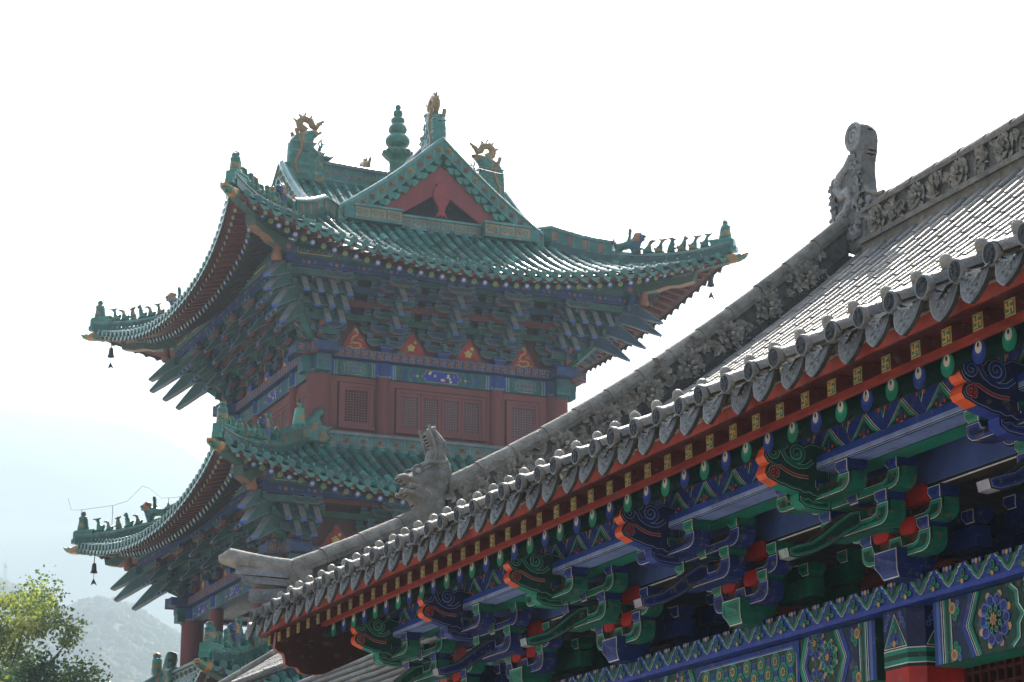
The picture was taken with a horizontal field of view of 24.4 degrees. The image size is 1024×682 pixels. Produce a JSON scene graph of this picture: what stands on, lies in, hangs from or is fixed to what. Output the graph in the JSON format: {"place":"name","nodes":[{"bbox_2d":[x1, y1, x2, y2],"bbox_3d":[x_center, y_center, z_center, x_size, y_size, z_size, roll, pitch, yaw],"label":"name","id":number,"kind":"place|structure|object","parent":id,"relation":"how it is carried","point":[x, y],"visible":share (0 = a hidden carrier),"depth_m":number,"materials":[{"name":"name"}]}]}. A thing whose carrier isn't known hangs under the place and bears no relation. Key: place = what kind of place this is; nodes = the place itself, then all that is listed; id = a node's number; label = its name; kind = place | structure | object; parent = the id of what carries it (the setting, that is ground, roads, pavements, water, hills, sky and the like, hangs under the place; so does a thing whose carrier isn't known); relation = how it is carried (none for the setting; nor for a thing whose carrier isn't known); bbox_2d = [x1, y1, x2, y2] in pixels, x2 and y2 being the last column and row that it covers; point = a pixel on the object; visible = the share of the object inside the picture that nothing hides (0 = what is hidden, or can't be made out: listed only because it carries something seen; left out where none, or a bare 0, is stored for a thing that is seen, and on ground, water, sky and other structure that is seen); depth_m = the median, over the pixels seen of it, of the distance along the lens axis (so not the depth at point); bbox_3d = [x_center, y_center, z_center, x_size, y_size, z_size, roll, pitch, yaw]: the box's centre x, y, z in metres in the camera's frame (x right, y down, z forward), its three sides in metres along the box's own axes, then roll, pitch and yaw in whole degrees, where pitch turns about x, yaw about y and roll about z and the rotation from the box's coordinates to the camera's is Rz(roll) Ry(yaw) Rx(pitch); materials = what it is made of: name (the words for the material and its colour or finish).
{"place":"outdoors","nodes":[
{"label":"outdoors","id":0,"kind":"place"},
{"bbox_2d":[38,605,163,671],"bbox_3d":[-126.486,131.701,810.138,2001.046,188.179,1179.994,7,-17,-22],"label":"hill","id":1,"kind":"structure","parent":0,"point":[116,627],"depth_m":929.50,"materials":[{"name":"grey"}]},
{"bbox_2d":[3,563,7,579],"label":"radio mast","id":2,"kind":"object","parent":1,"relation":"on","point":[5,566],"visible":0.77,"depth_m":1104.31,"materials":[{"name":"metal"}]},
{"bbox_2d":[0,577,180,681],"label":"hillside wood","id":3,"kind":"object","parent":1,"relation":"on","point":[137,626],"visible":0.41,"depth_m":927.08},
{"bbox_2d":[0,407,246,634],"bbox_3d":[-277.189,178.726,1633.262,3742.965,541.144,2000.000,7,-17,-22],"label":"hill","id":4,"kind":"structure","parent":0,"point":[51,464],"depth_m":1949.36,"materials":[{"name":"grey"}]},
{"bbox_2d":[219,649,286,681],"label":"side hall","id":5,"kind":"structure","parent":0,"point":[270,662],"depth_m":26.95,"materials":[{"name":"grey tile"}]},
{"bbox_2d":[63,92,748,681],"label":"temple tower","id":6,"kind":"structure","parent":0,"point":[467,310],"depth_m":55.50,"materials":[{"name":"tile"}]},
{"bbox_2d":[90,555,96,585],"bbox_3d":[-10.692,5.846,60.497,0.190,0.820,0.185,7,-17,-22],"label":"wind bell","id":7,"kind":"object","parent":6,"relation":"hanging from","point":[94,569],"visible":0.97,"depth_m":60.45,"materials":[{"name":"metal"}]},
{"bbox_2d":[107,341,113,368],"bbox_3d":[-10.506,0.345,61.955,0.190,0.800,0.185,7,-17,-22],"label":"wind bell","id":8,"kind":"object","parent":6,"relation":"hanging from","point":[110,354],"visible":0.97,"depth_m":61.91,"materials":[{"name":"metal"}]},
{"bbox_2d":[272,400,288,427],"bbox_3d":[-5.711,2.177,56.867,0.110,1.090,2.369,7,-17,-22],"label":"window","id":9,"kind":"structure","parent":6,"relation":"in","point":[280,415],"depth_m":56.47,"materials":[{"name":"red wood"}]},
{"bbox_2d":[296,388,305,418],"bbox_3d":[-4.872,1.646,54.969,0.110,1.090,0.927,7,-17,-22],"label":"window","id":10,"kind":"structure","parent":6,"relation":"in","point":[301,396],"depth_m":55.06,"materials":[{"name":"red wood"}]},
{"bbox_2d":[337,381,374,430],"bbox_3d":[-3.589,1.495,54.468,0.900,1.110,0.113,7,-17,-22],"label":"window","id":11,"kind":"structure","parent":6,"relation":"in","point":[355,401],"depth_m":54.46,"materials":[{"name":"red wood"}]},
{"bbox_2d":[394,388,486,441],"bbox_3d":[-1.657,1.727,55.258,2.300,1.090,0.113,7,-17,-22],"label":"window","id":12,"kind":"structure","parent":6,"relation":"in","point":[454,416],"depth_m":55.27,"materials":[{"name":"red wood"}]},
{"bbox_2d":[505,399,539,444],"bbox_3d":[0.256,1.946,56.043,0.900,1.090,0.113,7,-17,-22],"label":"window","id":13,"kind":"structure","parent":6,"relation":"in","point":[522,418],"depth_m":56.05,"materials":[{"name":"red wood"}]},
{"bbox_2d":[707,268,714,298],"bbox_3d":[4.689,-1.374,55.811,0.190,0.800,0.185,7,-17,-22],"label":"wind bell","id":14,"kind":"object","parent":6,"relation":"hanging from","point":[710,284],"visible":1,"depth_m":55.77,"materials":[{"name":"metal"}]},
{"bbox_2d":[0,0,1023,460],"label":"sky","id":15,"kind":"structure","parent":0,"point":[122,122],"materials":[{"name":"white"}]},
{"bbox_2d":[218,113,1023,681],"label":"temple hall","id":16,"kind":"structure","parent":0,"point":[804,463],"depth_m":13.99,"materials":[{"name":"grey tile"}]},
{"bbox_2d":[729,606,806,629],"bbox_3d":[1.750,2.872,17.634,0.060,1.670,2.020,7,-17,-22],"label":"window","id":17,"kind":"structure","parent":16,"relation":"in","point":[780,612],"depth_m":17.23,"materials":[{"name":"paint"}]},
{"bbox_2d":[860,559,1023,681],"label":"window","id":18,"kind":"structure","parent":16,"relation":"in","point":[1008,670],"depth_m":14.81,"materials":[{"name":"paint"}]},
{"label":"ground","id":19,"kind":"structure","parent":0,"visible":0},
{"bbox_2d":[0,645,108,681],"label":"broadleaf tree","id":20,"kind":"object","parent":19,"relation":"on","point":[29,670],"visible":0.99,"depth_m":40.12,"materials":[{"name":"green plant"}]},
{"bbox_2d":[0,564,112,681],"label":"broadleaf tree","id":21,"kind":"object","parent":19,"relation":"on","point":[35,612],"visible":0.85,"depth_m":44.15,"materials":[{"name":"green plant"}]},
{"bbox_2d":[298,636,487,681],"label":"roof","id":22,"kind":"structure","parent":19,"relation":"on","point":[365,669],"depth_m":20.92,"materials":[{"name":"grey tile"}]}
]}

